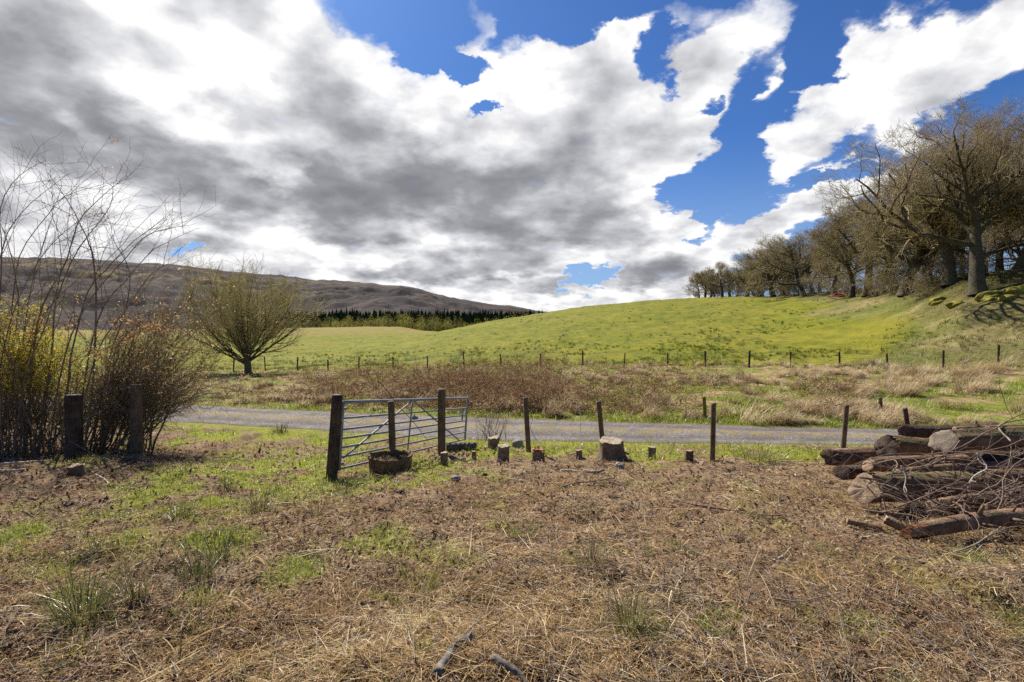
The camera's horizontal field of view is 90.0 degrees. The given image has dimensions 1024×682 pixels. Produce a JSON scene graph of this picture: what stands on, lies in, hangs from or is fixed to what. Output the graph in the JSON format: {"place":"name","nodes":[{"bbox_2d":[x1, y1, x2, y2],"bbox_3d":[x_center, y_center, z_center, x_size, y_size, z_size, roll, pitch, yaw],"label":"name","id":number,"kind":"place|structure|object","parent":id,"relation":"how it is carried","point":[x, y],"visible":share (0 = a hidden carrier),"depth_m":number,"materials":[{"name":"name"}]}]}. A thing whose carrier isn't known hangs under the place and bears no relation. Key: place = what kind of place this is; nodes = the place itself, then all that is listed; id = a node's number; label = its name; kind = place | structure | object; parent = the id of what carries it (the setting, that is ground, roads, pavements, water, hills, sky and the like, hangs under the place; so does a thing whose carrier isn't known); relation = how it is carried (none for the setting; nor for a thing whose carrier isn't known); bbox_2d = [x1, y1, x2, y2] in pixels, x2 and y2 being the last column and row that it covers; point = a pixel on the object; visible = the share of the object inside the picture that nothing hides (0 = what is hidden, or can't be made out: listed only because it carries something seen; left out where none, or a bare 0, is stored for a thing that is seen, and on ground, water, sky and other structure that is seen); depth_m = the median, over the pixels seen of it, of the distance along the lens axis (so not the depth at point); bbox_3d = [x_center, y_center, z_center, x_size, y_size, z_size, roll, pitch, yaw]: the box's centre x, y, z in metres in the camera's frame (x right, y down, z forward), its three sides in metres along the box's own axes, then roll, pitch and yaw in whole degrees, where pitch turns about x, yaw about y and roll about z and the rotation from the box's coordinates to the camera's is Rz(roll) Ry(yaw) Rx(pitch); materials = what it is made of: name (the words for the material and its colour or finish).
{"place":"outdoors","nodes":[
{"label":"outdoors","id":0,"kind":"place"},
{"bbox_2d":[0,257,545,329],"bbox_3d":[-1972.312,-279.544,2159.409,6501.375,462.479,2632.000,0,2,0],"label":"hills","id":1,"kind":"structure","parent":0,"point":[361,297],"depth_m":1758.15,"materials":[{"name":"plant"}]},
{"bbox_2d":[24,399,897,444],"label":"road","id":2,"kind":"structure","parent":0,"point":[542,430],"depth_m":13.46,"materials":[{"name":"asphalt"}]},
{"bbox_2d":[0,269,1023,681],"bbox_3d":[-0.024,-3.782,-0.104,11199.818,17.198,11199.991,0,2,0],"label":"ground","id":3,"kind":"structure","parent":0,"point":[608,325],"depth_m":8.18,"materials":[{"name":"plant"}]},
{"bbox_2d":[0,283,111,456],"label":"yellow bush","id":4,"kind":"object","parent":3,"relation":"on","point":[23,361],"visible":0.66,"depth_m":9.96,"materials":[{"name":"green plant"}]},
{"bbox_2d":[64,394,83,459],"bbox_3d":[-7.873,1.682,9.198,0.285,1.445,0.281,0,2,0],"label":"gate post","id":5,"kind":"object","parent":3,"relation":"on","point":[73,420],"visible":0.87,"depth_m":9.09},
{"bbox_2d":[67,463,87,476],"bbox_3d":[-6.469,1.978,7.649,0.312,0.285,0.258,0,2,0],"label":"tree stump","id":6,"kind":"object","parent":3,"relation":"on","point":[74,467],"visible":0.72,"depth_m":7.59,"materials":[{"name":"wood"}]},
{"bbox_2d":[0,538,158,643],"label":"rush clump","id":7,"kind":"object","parent":3,"relation":"on","point":[78,600],"visible":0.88,"depth_m":3.12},
{"bbox_2d":[74,529,121,561],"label":"rush clump","id":8,"kind":"object","parent":3,"relation":"on","point":[96,543],"visible":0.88,"depth_m":4.17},
{"bbox_2d":[0,128,253,458],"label":"bare shrub","id":9,"kind":"object","parent":3,"relation":"on","point":[96,352],"visible":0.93,"depth_m":9.83,"materials":[{"name":"brown plant"}]},
{"bbox_2d":[81,552,186,620],"bbox_3d":[-2.393,1.524,3.272,0.555,0.364,0.598,1,2,44],"label":"rush clump","id":10,"kind":"object","parent":3,"relation":"on","point":[132,589],"visible":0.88,"depth_m":3.24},
{"bbox_2d":[129,384,142,454],"bbox_3d":[-7.045,1.612,9.598,0.228,1.605,0.212,0,2,0],"label":"gate post","id":11,"kind":"object","parent":3,"relation":"on","point":[136,420],"visible":0.82,"depth_m":9.52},
{"bbox_2d":[0,250,288,456],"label":"thicket","id":12,"kind":"object","parent":3,"relation":"on","point":[122,424],"visible":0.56,"depth_m":10.22,"materials":[{"name":"brown plant"}]},
{"bbox_2d":[51,262,244,455],"bbox_3d":[-7.554,0.429,10.647,3.594,4.140,3.787,-1,2,-29],"label":"bare shrub","id":13,"kind":"object","parent":3,"relation":"on","point":[164,376],"visible":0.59,"depth_m":10.28,"materials":[{"name":"brown plant"}]},
{"bbox_2d":[153,489,211,522],"bbox_3d":[-3.268,1.627,5.001,0.583,0.369,0.578,0,2,0],"label":"rush clump","id":14,"kind":"object","parent":3,"relation":"on","point":[171,512],"visible":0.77,"depth_m":5.04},
{"bbox_2d":[145,529,246,588],"bbox_3d":[-2.232,1.550,3.626,0.736,0.462,0.701,0,2,0],"label":"rush clump","id":15,"kind":"object","parent":3,"relation":"on","point":[199,568],"visible":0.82,"depth_m":3.62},
{"bbox_2d":[186,523,249,568],"bbox_3d":[-2.297,1.585,3.988,0.564,0.379,0.540,1,2,31],"label":"rush clump","id":16,"kind":"object","parent":3,"relation":"on","point":[224,553],"visible":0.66,"depth_m":4.01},
{"bbox_2d":[208,464,251,491],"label":"rush clump","id":17,"kind":"object","parent":3,"relation":"on","point":[225,483],"visible":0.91,"depth_m":6.44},
{"bbox_2d":[138,243,335,373],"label":"willow tree","id":18,"kind":"object","parent":3,"relation":"on","point":[237,334],"visible":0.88,"depth_m":41.41,"materials":[{"name":"green plant"}]},
{"bbox_2d":[235,479,285,515],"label":"rush clump","id":19,"kind":"object","parent":3,"relation":"on","point":[257,505],"visible":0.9,"depth_m":5.24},
{"bbox_2d":[294,496,335,517],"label":"rush clump","id":20,"kind":"object","parent":3,"relation":"on","point":[310,511],"visible":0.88,"depth_m":5.02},
{"bbox_2d":[326,394,342,481],"bbox_3d":[-2.541,1.486,7.291,0.262,1.456,0.161,0,2,0],"label":"gate post","id":21,"kind":"object","parent":3,"relation":"on","point":[334,436],"visible":0.88,"depth_m":7.22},
{"bbox_2d":[338,397,468,470],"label":"field gate","id":22,"kind":"structure","parent":21,"relation":"attached to","point":[348,454],"depth_m":8.72,"materials":[{"name":"metal"}]},
{"bbox_2d":[324,463,368,493],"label":"rush clump","id":23,"kind":"object","parent":3,"relation":"on","point":[348,486],"visible":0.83,"depth_m":6.26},
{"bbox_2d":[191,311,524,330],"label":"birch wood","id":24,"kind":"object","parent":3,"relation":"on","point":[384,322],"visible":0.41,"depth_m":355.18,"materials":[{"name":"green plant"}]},
{"bbox_2d":[368,450,412,476],"bbox_3d":[-1.899,1.921,7.982,0.703,0.335,0.698,0,2,0],"label":"round planter","id":25,"kind":"object","parent":3,"relation":"on","point":[389,463],"visible":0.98,"depth_m":7.80,"materials":[{"name":"wood"}]},
{"bbox_2d":[388,401,395,449],"bbox_3d":[-1.962,1.646,8.396,0.142,1.331,0.118,0,2,0],"label":"fence post","id":26,"kind":"object","parent":3,"relation":"on","point":[391,425],"visible":0.7,"depth_m":8.34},
{"bbox_2d":[285,307,542,331],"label":"conifer plantation","id":27,"kind":"object","parent":3,"relation":"on","point":[470,317],"visible":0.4,"depth_m":488.23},
{"bbox_2d":[438,389,445,453],"bbox_3d":[-1.390,1.708,10.099,0.163,1.534,0.165,0,2,0],"label":"fence post","id":28,"kind":"object","parent":3,"relation":"on","point":[441,418],"visible":0.86,"depth_m":10.03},
{"bbox_2d":[432,632,474,677],"bbox_3d":[-0.302,1.579,2.593,0.076,0.077,0.384,1,2,20],"label":"stick","id":29,"kind":"object","parent":3,"relation":"on","point":[438,669],"visible":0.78,"depth_m":2.52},
{"bbox_2d":[446,442,476,450],"bbox_3d":[-1.066,2.249,10.900,0.664,0.167,0.166,-3,1,2],"label":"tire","id":30,"kind":"object","parent":3,"relation":"on","point":[453,446],"visible":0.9,"depth_m":10.83,"materials":[{"name":"black rubber"}]},
{"bbox_2d":[473,404,510,441],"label":"sapling shoots","id":31,"kind":"object","parent":3,"relation":"on","point":[490,427],"visible":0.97,"depth_m":11.61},
{"bbox_2d":[487,435,498,449],"bbox_3d":[-0.392,2.163,10.652,0.283,0.377,0.259,0,2,0],"label":"tree stump","id":32,"kind":"object","parent":3,"relation":"on","point":[493,441],"visible":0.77,"depth_m":10.56,"materials":[{"name":"brown wood"}]},
{"bbox_2d":[496,444,509,464],"bbox_3d":[-0.160,1.976,8.692,0.292,0.437,0.296,0,2,0],"label":"tree stump","id":33,"kind":"object","parent":3,"relation":"on","point":[503,452],"visible":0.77,"depth_m":8.62,"materials":[{"name":"wood"}]},
{"bbox_2d":[490,654,528,681],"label":"stick","id":34,"kind":"object","parent":3,"relation":"on","point":[508,666],"visible":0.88,"depth_m":2.45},
{"bbox_2d":[0,435,1023,681],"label":"dead straw","id":35,"kind":"object","parent":3,"relation":"on","point":[380,657],"visible":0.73,"depth_m":3.12,"materials":[{"name":"plant"}]},
{"bbox_2d":[0,439,1023,681],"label":"leaf litter","id":36,"kind":"object","parent":3,"relation":"on","point":[66,674],"visible":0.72,"depth_m":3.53,"materials":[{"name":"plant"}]},
{"bbox_2d":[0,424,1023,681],"bbox_3d":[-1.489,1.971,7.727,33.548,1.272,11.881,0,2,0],"label":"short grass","id":37,"kind":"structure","parent":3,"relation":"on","point":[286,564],"depth_m":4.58,"materials":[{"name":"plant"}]},
{"bbox_2d":[523,397,530,451],"bbox_3d":[0.316,1.819,10.401,0.182,1.362,0.108,0,2,0],"label":"fence post","id":38,"kind":"object","parent":3,"relation":"on","point":[527,424],"visible":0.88,"depth_m":10.36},
{"bbox_2d":[531,446,545,462],"bbox_3d":[0.475,2.107,9.281,0.309,0.383,0.341,1,2,30],"label":"tree stump","id":39,"kind":"object","parent":3,"relation":"on","point":[537,452],"visible":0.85,"depth_m":9.21,"materials":[{"name":"brown wood"}]},
{"bbox_2d":[208,336,896,421],"bbox_3d":[-3.563,2.154,29.700,41.081,5.215,30.447,0,2,0],"label":"bracken","id":40,"kind":"object","parent":3,"relation":"on","point":[480,383],"visible":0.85,"depth_m":19.42,"materials":[{"name":"plant"}]},
{"bbox_2d":[127,353,1023,426],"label":"dry grass","id":41,"kind":"structure","parent":3,"relation":"on","point":[894,416],"depth_m":20.19,"materials":[{"name":"plant"}]},
{"bbox_2d":[567,531,614,579],"bbox_3d":[0.560,1.554,3.751,0.443,0.266,0.418,-1,2,-42],"label":"rush clump","id":42,"kind":"object","parent":3,"relation":"on","point":[591,557],"visible":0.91,"depth_m":3.79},
{"bbox_2d":[596,401,603,438],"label":"fence post","id":43,"kind":"object","parent":3,"relation":"on","point":[600,419],"visible":0.66,"depth_m":10.71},
{"bbox_2d":[192,272,1023,369],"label":"pasture tufts","id":44,"kind":"object","parent":3,"relation":"on","point":[661,351],"visible":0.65,"depth_m":48.13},
{"bbox_2d":[595,436,626,462],"bbox_3d":[1.851,2.007,9.303,0.740,0.479,0.809,0,2,0],"label":"tree stump","id":45,"kind":"object","parent":3,"relation":"on","point":[611,448],"visible":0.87,"depth_m":9.13,"materials":[{"name":"wood"}]},
{"bbox_2d":[233,345,1022,371],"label":"wire fence","id":46,"kind":"object","parent":3,"relation":"on","point":[886,354],"visible":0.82,"depth_m":37.22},
{"bbox_2d":[575,564,684,647],"bbox_3d":[0.657,1.491,2.843,0.641,0.467,0.603,1,2,32],"label":"rush clump","id":47,"kind":"object","parent":3,"relation":"on","point":[625,614],"visible":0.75,"depth_m":2.87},
{"bbox_2d":[646,565,738,590],"bbox_3d":[1.200,1.609,3.600,0.804,0.188,0.254,-1,2,-24],"label":"stick","id":48,"kind":"object","parent":3,"relation":"on","point":[663,583],"visible":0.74,"depth_m":3.50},
{"bbox_2d":[688,267,713,296],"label":"oak tree","id":49,"kind":"object","parent":3,"relation":"on","point":[695,278],"visible":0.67,"depth_m":159.77,"materials":[{"name":"brown plant"}]},
{"bbox_2d":[710,403,715,461],"bbox_3d":[3.429,1.709,8.747,0.097,1.309,0.090,1,2,22],"label":"fence post","id":50,"kind":"object","parent":3,"relation":"on","point":[713,430],"visible":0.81,"depth_m":8.71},
{"bbox_2d":[700,261,737,296],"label":"oak tree","id":51,"kind":"object","parent":3,"relation":"on","point":[721,266],"visible":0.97,"depth_m":150.63,"materials":[{"name":"brown plant"}]},
{"bbox_2d":[697,264,744,296],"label":"oak tree","id":52,"kind":"object","parent":3,"relation":"on","point":[735,280],"visible":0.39,"depth_m":157.20,"materials":[{"name":"brown plant"}]},
{"bbox_2d":[673,498,782,518],"bbox_3d":[2.240,1.714,5.466,1.149,0.255,0.168,1,2,41],"label":"stick","id":53,"kind":"object","parent":3,"relation":"on","point":[705,506],"visible":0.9,"depth_m":5.47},
{"bbox_2d":[729,246,783,296],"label":"oak tree","id":54,"kind":"object","parent":3,"relation":"on","point":[739,276],"visible":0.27,"depth_m":136.84,"materials":[{"name":"brown plant"}]},
{"bbox_2d":[727,442,791,465],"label":"rush clump","id":55,"kind":"object","parent":3,"relation":"on","point":[761,456],"visible":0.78,"depth_m":8.85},
{"bbox_2d":[727,238,811,297],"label":"oak tree","id":56,"kind":"object","parent":3,"relation":"on","point":[748,259],"visible":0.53,"depth_m":121.50,"materials":[{"name":"brown plant"}]},
{"bbox_2d":[732,224,849,297],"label":"oak tree","id":57,"kind":"object","parent":3,"relation":"on","point":[789,253],"visible":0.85,"depth_m":108.86,"materials":[{"name":"brown plant"}]},
{"bbox_2d":[778,272,811,295],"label":"scrub bush","id":58,"kind":"object","parent":3,"relation":"on","point":[790,288],"visible":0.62,"depth_m":115.67,"materials":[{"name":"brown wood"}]},
{"bbox_2d":[571,268,1023,377],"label":"coarse grass","id":59,"kind":"structure","parent":3,"relation":"on","point":[937,366],"depth_m":36.61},
{"bbox_2d":[775,237,842,292],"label":"oak tree","id":60,"kind":"object","parent":3,"relation":"on","point":[809,271],"visible":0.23,"depth_m":117.68,"materials":[{"name":"brown plant"}]},
{"bbox_2d":[799,272,840,296],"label":"scrub bush","id":61,"kind":"object","parent":3,"relation":"on","point":[816,285],"visible":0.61,"depth_m":99.77,"materials":[{"name":"brown plant"}]},
{"bbox_2d":[819,271,863,295],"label":"scrub bush","id":62,"kind":"object","parent":3,"relation":"on","point":[848,288],"visible":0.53,"depth_m":84.18,"materials":[{"name":"brown plant"}]},
{"bbox_2d":[840,405,848,447],"bbox_3d":[6.716,1.878,10.353,0.174,1.180,0.104,0,2,0],"label":"fence post","id":63,"kind":"object","parent":3,"relation":"on","point":[844,427],"visible":0.83,"depth_m":10.31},
{"bbox_2d":[808,224,881,296],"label":"oak tree","id":64,"kind":"object","parent":3,"relation":"on","point":[828,272],"visible":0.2,"depth_m":90.06,"materials":[{"name":"brown plant"}]},
{"bbox_2d":[800,213,891,298],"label":"oak tree","id":65,"kind":"object","parent":3,"relation":"on","point":[846,257],"visible":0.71,"depth_m":79.52,"materials":[{"name":"brown plant"}]},
{"bbox_2d":[809,186,913,296],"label":"oak tree","id":66,"kind":"object","parent":3,"relation":"on","point":[837,223],"visible":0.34,"depth_m":75.43,"materials":[{"name":"brown plant"}]},
{"bbox_2d":[833,465,891,479],"bbox_3d":[5.003,1.682,6.623,1.688,0.193,0.197,1,1,-5],"label":"log","id":67,"kind":"object","parent":3,"relation":"on","point":[845,474],"visible":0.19,"depth_m":6.51,"materials":[{"name":"brown wood"}]},
{"bbox_2d":[846,518,880,530],"bbox_3d":[3.258,1.703,4.745,0.266,0.058,0.056,9,5,23],"label":"pole","id":68,"kind":"object","parent":3,"relation":"on","point":[862,524],"visible":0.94,"depth_m":4.73,"materials":[{"name":"brown wood"}]},
{"bbox_2d":[855,269,896,296],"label":"scrub bush","id":69,"kind":"object","parent":3,"relation":"on","point":[874,288],"visible":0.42,"depth_m":71.90,"materials":[{"name":"brown plant"}]},
{"bbox_2d":[862,262,921,296],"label":"scrub bush","id":70,"kind":"object","parent":3,"relation":"on","point":[891,284],"visible":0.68,"depth_m":65.42,"materials":[{"name":"brown plant"}]},
{"bbox_2d":[853,203,938,294],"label":"oak tree","id":71,"kind":"object","parent":3,"relation":"on","point":[889,259],"visible":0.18,"depth_m":67.68,"materials":[{"name":"brown plant"}]},
{"bbox_2d":[883,515,915,537],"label":"fallen stem","id":72,"kind":"object","parent":3,"relation":"on","point":[896,524],"visible":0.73,"depth_m":4.60,"materials":[{"name":"wood"}]},
{"bbox_2d":[778,367,1023,550],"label":"brushwood","id":73,"kind":"object","parent":3,"relation":"on","point":[1008,501],"visible":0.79,"depth_m":5.09,"materials":[{"name":"wood"}]},
{"bbox_2d":[848,200,965,290],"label":"oak tree","id":74,"kind":"object","parent":3,"relation":"on","point":[906,252],"visible":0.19,"depth_m":64.89,"materials":[{"name":"brown plant"}]},
{"bbox_2d":[872,263,944,297],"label":"scrub bush","id":75,"kind":"object","parent":3,"relation":"on","point":[916,283],"visible":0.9,"depth_m":56.84,"materials":[{"name":"brown plant"}]},
{"bbox_2d":[803,92,1023,295],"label":"oak tree","id":76,"kind":"object","parent":3,"relation":"on","point":[987,179],"visible":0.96,"depth_m":47.84,"materials":[{"name":"brown plant"}]},
{"bbox_2d":[819,446,1023,465],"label":"log","id":77,"kind":"object","parent":3,"relation":"on","point":[833,456],"visible":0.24,"depth_m":6.90,"materials":[{"name":"brown wood"}]},
{"bbox_2d":[874,435,981,456],"bbox_3d":[5.560,1.355,6.688,1.761,0.311,0.298,0,2,-12],"label":"log","id":78,"kind":"object","parent":77,"relation":"on","point":[906,445],"visible":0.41,"depth_m":6.50,"materials":[{"name":"wood"}]},
{"bbox_2d":[897,421,998,437],"bbox_3d":[6.157,1.262,7.185,1.604,0.225,0.222,0,1,-11],"label":"log","id":79,"kind":"object","parent":77,"relation":"on","point":[921,431],"visible":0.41,"depth_m":7.03,"materials":[{"name":"brown wood"}]},
{"bbox_2d":[848,470,998,503],"bbox_3d":[5.002,1.585,5.672,2.681,0.373,0.362,-1,2,-8],"label":"log","id":80,"kind":"object","parent":3,"relation":"on","point":[863,490],"visible":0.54,"depth_m":5.50,"materials":[{"name":"wood"}]},
{"bbox_2d":[895,457,1023,472],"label":"log","id":81,"kind":"object","parent":80,"relation":"on","point":[940,467],"visible":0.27,"depth_m":5.76,"materials":[{"name":"brown wood"}]},
{"bbox_2d":[995,481,1023,489],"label":"log","id":82,"kind":"object","parent":80,"relation":"on","point":[1008,483],"visible":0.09,"depth_m":5.53,"materials":[{"name":"brown wood"}]},
{"bbox_2d":[979,469,1023,480],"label":"log","id":83,"kind":"object","parent":82,"relation":"on","point":[1002,472],"visible":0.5,"depth_m":5.44,"materials":[{"name":"brown wood"}]},
{"bbox_2d":[834,100,1023,286],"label":"oak tree","id":84,"kind":"object","parent":3,"relation":"on","point":[949,259],"visible":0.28,"depth_m":54.81,"materials":[{"name":"brown plant"}]},
{"bbox_2d":[837,148,1021,295],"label":"oak tree","id":85,"kind":"object","parent":3,"relation":"on","point":[917,258],"visible":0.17,"depth_m":59.94,"materials":[{"name":"brown plant"}]},
{"bbox_2d":[893,253,967,282],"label":"scrub bush","id":86,"kind":"object","parent":3,"relation":"on","point":[937,264],"visible":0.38,"depth_m":61.27,"materials":[{"name":"brown plant"}]},
{"bbox_2d":[927,296,945,305],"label":"mossy rock","id":87,"kind":"object","parent":3,"relation":"on","point":[934,301],"visible":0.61,"depth_m":50.59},
{"bbox_2d":[883,184,1015,277],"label":"oak tree","id":88,"kind":"object","parent":3,"relation":"on","point":[929,261],"visible":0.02,"depth_m":68.44,"materials":[{"name":"brown plant"}]},
{"bbox_2d":[897,501,1023,537],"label":"fallen stem","id":89,"kind":"object","parent":3,"relation":"on","point":[989,518],"visible":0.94,"depth_m":4.50,"materials":[{"name":"wood"}]},
{"bbox_2d":[915,526,1016,563],"bbox_3d":[3.682,1.605,4.144,1.276,0.258,0.296,0,2,-13],"label":"stick","id":90,"kind":"object","parent":3,"relation":"on","point":[984,538],"visible":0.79,"depth_m":4.17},
{"bbox_2d":[921,94,1023,269],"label":"oak tree","id":91,"kind":"object","parent":3,"relation":"on","point":[1018,264],"visible":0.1,"depth_m":51.46,"materials":[{"name":"brown plant"}]},
{"bbox_2d":[924,489,1023,512],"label":"log","id":92,"kind":"object","parent":3,"relation":"on","point":[980,500],"visible":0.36,"depth_m":5.21,"materials":[{"name":"brown wood"}]},
{"bbox_2d":[954,250,998,276],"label":"scrub bush","id":93,"kind":"object","parent":3,"relation":"on","point":[962,269],"visible":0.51,"depth_m":57.42,"materials":[{"name":"brown plant"}]},
{"bbox_2d":[975,290,1001,301],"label":"mossy rock","id":94,"kind":"object","parent":3,"relation":"on","point":[986,294],"visible":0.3,"depth_m":44.14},
{"bbox_2d":[956,169,1023,270],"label":"oak tree","id":95,"kind":"object","parent":3,"relation":"on","point":[1004,236],"visible":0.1,"depth_m":62.08,"materials":[{"name":"brown plant"}]},
{"bbox_2d":[958,213,1023,270],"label":"oak tree","id":96,"kind":"object","parent":3,"relation":"on","point":[1018,236],"visible":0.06,"depth_m":79.00,"materials":[{"name":"brown plant"}]},
{"bbox_2d":[981,219,1023,270],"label":"oak tree","id":97,"kind":"object","parent":3,"relation":"on","point":[997,261],"visible":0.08,"depth_m":65.66,"materials":[{"name":"brown plant"}]},
{"bbox_2d":[982,222,1022,258],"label":"oak tree","id":98,"kind":"object","parent":3,"relation":"on","point":[1016,250],"visible":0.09,"depth_m":85.38,"materials":[{"name":"brown plant"}]},
{"bbox_2d":[997,294,1018,301],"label":"mossy rock","id":99,"kind":"object","parent":3,"relation":"on","point":[1006,297],"visible":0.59,"depth_m":42.17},
{"bbox_2d":[1002,285,1023,294],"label":"mossy rock","id":100,"kind":"object","parent":3,"relation":"on","point":[1019,290],"visible":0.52,"depth_m":43.00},
{"bbox_3d":[5.975,1.782,6.057,2.456,0.346,0.370,0,2,-5],"label":"log","id":101,"kind":"object","parent":3,"relation":"on","visible":0},
{"bbox_2d":[958,450,1023,461],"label":"log","id":102,"kind":"object","parent":101,"relation":"on","point":[989,457],"visible":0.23,"depth_m":6.06,"materials":[{"name":"brown wood"}]},
{"bbox_2d":[862,448,1022,471],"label":"log","id":103,"kind":"object","parent":102,"relation":"on","point":[868,466],"visible":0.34,"depth_m":6.15,"materials":[{"name":"brown wood"}]},
{"bbox_2d":[928,426,1023,452],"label":"log","id":104,"kind":"object","parent":103,"relation":"on","point":[947,440],"visible":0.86,"depth_m":5.92,"materials":[{"name":"wood"}]},
{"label":"pole","id":105,"kind":"object","parent":104,"relation":"on","visible":0},
{"bbox_2d":[952,420,1023,428],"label":"pole","id":106,"kind":"object","parent":105,"relation":"on","point":[968,427],"visible":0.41,"depth_m":6.38,"materials":[{"name":"brown wood"}]},
{"bbox_2d":[0,0,1023,311],"label":"sky","id":107,"kind":"structure","parent":0,"point":[538,155],"materials":[{"name":"white"}]},
{"bbox_2d":[160,375,1023,428],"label":"verge grass","id":108,"kind":"structure","parent":0,"point":[832,423],"depth_m":16.64,"materials":[{"name":"plant"}]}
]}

